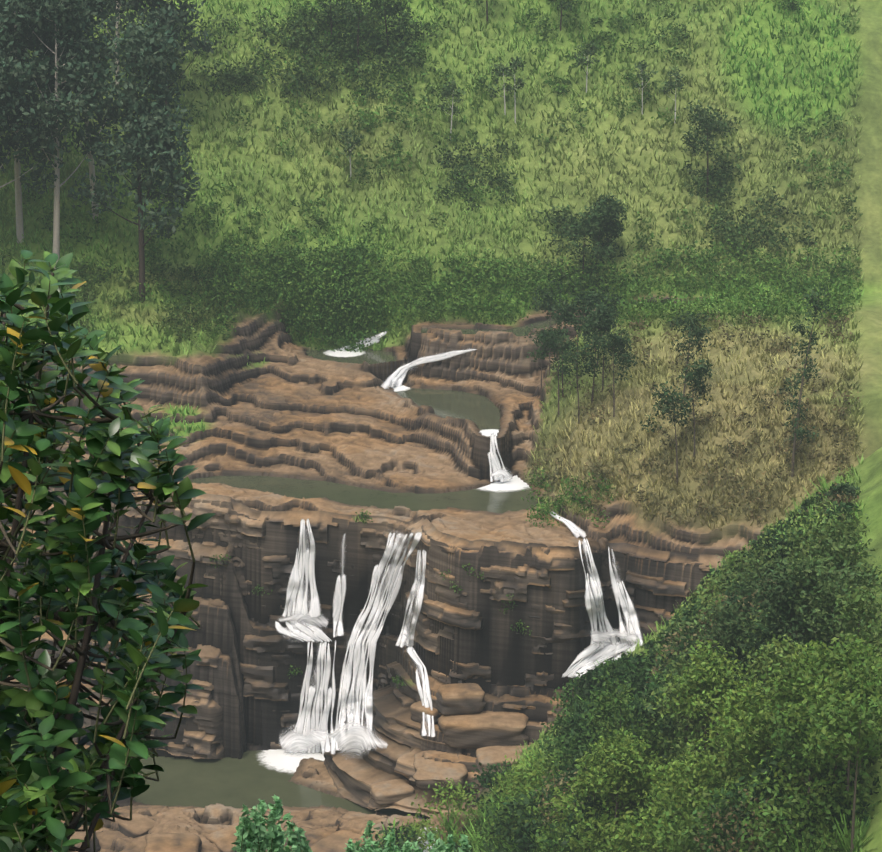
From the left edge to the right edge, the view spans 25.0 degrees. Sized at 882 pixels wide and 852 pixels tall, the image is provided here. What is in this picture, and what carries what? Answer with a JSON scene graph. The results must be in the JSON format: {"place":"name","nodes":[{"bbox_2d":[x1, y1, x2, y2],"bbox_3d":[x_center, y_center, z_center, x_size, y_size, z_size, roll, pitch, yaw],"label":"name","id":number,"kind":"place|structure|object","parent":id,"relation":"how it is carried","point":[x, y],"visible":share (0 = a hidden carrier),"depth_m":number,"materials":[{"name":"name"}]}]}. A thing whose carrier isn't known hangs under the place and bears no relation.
{"place":"outdoors","nodes":[
{"label":"outdoors","id":0,"kind":"place"},
{"bbox_2d":[0,250,214,851],"bbox_3d":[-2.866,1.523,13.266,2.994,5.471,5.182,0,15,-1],"label":"tree","id":1,"kind":"object","parent":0,"point":[20,801],"depth_m":12.08,"materials":[{"name":"green plant"}]},
{"bbox_2d":[129,749,421,818],"bbox_3d":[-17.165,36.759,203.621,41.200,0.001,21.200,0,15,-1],"label":"pool water","id":2,"kind":"structure","parent":0,"point":[249,779],"depth_m":203.76,"materials":[{"name":"grey liquid"}]},
{"bbox_2d":[306,348,395,363],"bbox_3d":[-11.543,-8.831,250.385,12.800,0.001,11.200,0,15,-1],"label":"pool water","id":3,"kind":"structure","parent":0,"point":[370,356],"depth_m":250.02,"materials":[{"name":"white liquid"}]},
{"bbox_2d":[231,794,471,851],"bbox_3d":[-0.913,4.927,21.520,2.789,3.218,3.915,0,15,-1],"label":"bushes","id":4,"kind":"object","parent":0,"point":[263,834],"depth_m":20.59,"materials":[{"name":"green plant"}]},
{"bbox_2d":[178,475,537,512],"bbox_3d":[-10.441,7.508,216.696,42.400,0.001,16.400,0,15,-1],"label":"pool water","id":5,"kind":"structure","parent":0,"point":[499,497],"depth_m":216.85,"materials":[{"name":"grey liquid"}]},
{"bbox_2d":[0,0,830,483],"bbox_3d":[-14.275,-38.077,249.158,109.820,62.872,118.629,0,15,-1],"label":"tree","id":6,"kind":"object","parent":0,"point":[22,74],"depth_m":232.54,"materials":[{"name":"green plant"}]},
{"bbox_2d":[0,0,881,851],"bbox_3d":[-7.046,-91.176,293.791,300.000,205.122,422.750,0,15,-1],"label":"terrain","id":7,"kind":"structure","parent":0,"point":[288,408],"depth_m":233.84,"materials":[{"name":"green plant"}]},
{"bbox_2d":[50,683,529,851],"bbox_3d":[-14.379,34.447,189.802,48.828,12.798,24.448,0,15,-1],"label":"boulder","id":8,"kind":"object","parent":7,"relation":"on","point":[464,720],"visible":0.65,"depth_m":194.06,"materials":[{"name":"brown stone"}]},
{"bbox_2d":[0,486,725,816],"bbox_3d":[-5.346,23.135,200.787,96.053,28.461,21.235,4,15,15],"label":"cliff rock","id":9,"kind":"object","parent":7,"relation":"on","point":[395,728],"visible":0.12,"depth_m":202.59,"materials":[{"name":"brown stone"}]},
{"bbox_2d":[0,0,863,688],"bbox_3d":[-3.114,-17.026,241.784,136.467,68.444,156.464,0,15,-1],"label":"hill shrubs","id":10,"kind":"object","parent":7,"relation":"on","point":[222,282],"visible":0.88,"depth_m":257.57,"materials":[{"name":"green plant"}]},
{"bbox_2d":[0,0,871,851],"bbox_3d":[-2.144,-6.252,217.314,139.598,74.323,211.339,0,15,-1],"label":"grass tufts","id":11,"kind":"object","parent":7,"relation":"on","point":[514,242],"visible":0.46,"depth_m":268.48,"materials":[{"name":"green plant"}]},
{"bbox_2d":[275,331,643,851],"bbox_3d":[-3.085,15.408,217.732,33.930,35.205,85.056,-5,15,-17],"label":"waterfall","id":12,"kind":"structure","parent":7,"relation":"on","point":[357,737],"depth_m":208.31,"materials":[{"name":"white liquid"}]},
{"bbox_2d":[416,497,876,851],"bbox_3d":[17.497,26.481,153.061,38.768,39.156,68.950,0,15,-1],"label":"tree trunks","id":13,"kind":"object","parent":7,"relation":"on","point":[854,802],"visible":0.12,"depth_m":132.81,"materials":[{"name":"brown plant"}]},
{"bbox_2d":[363,474,881,851],"bbox_3d":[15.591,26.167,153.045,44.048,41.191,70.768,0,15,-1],"label":"slope bushes","id":14,"kind":"object","parent":13,"relation":"on","point":[646,747],"visible":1,"depth_m":144.48,"materials":[{"name":"green plant"}]},
{"bbox_2d":[391,385,500,436],"bbox_3d":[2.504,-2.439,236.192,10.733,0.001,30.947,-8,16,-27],"label":"water pool","id":15,"kind":"structure","parent":0,"point":[482,412],"depth_m":236.65,"materials":[{"name":"grey liquid"}]},
{"bbox_2d":[421,316,593,336],"bbox_3d":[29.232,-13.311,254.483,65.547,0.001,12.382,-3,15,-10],"label":"river water","id":16,"kind":"structure","parent":0,"point":[519,331],"depth_m":249.94,"materials":[{"name":"grey liquid"}]}
]}

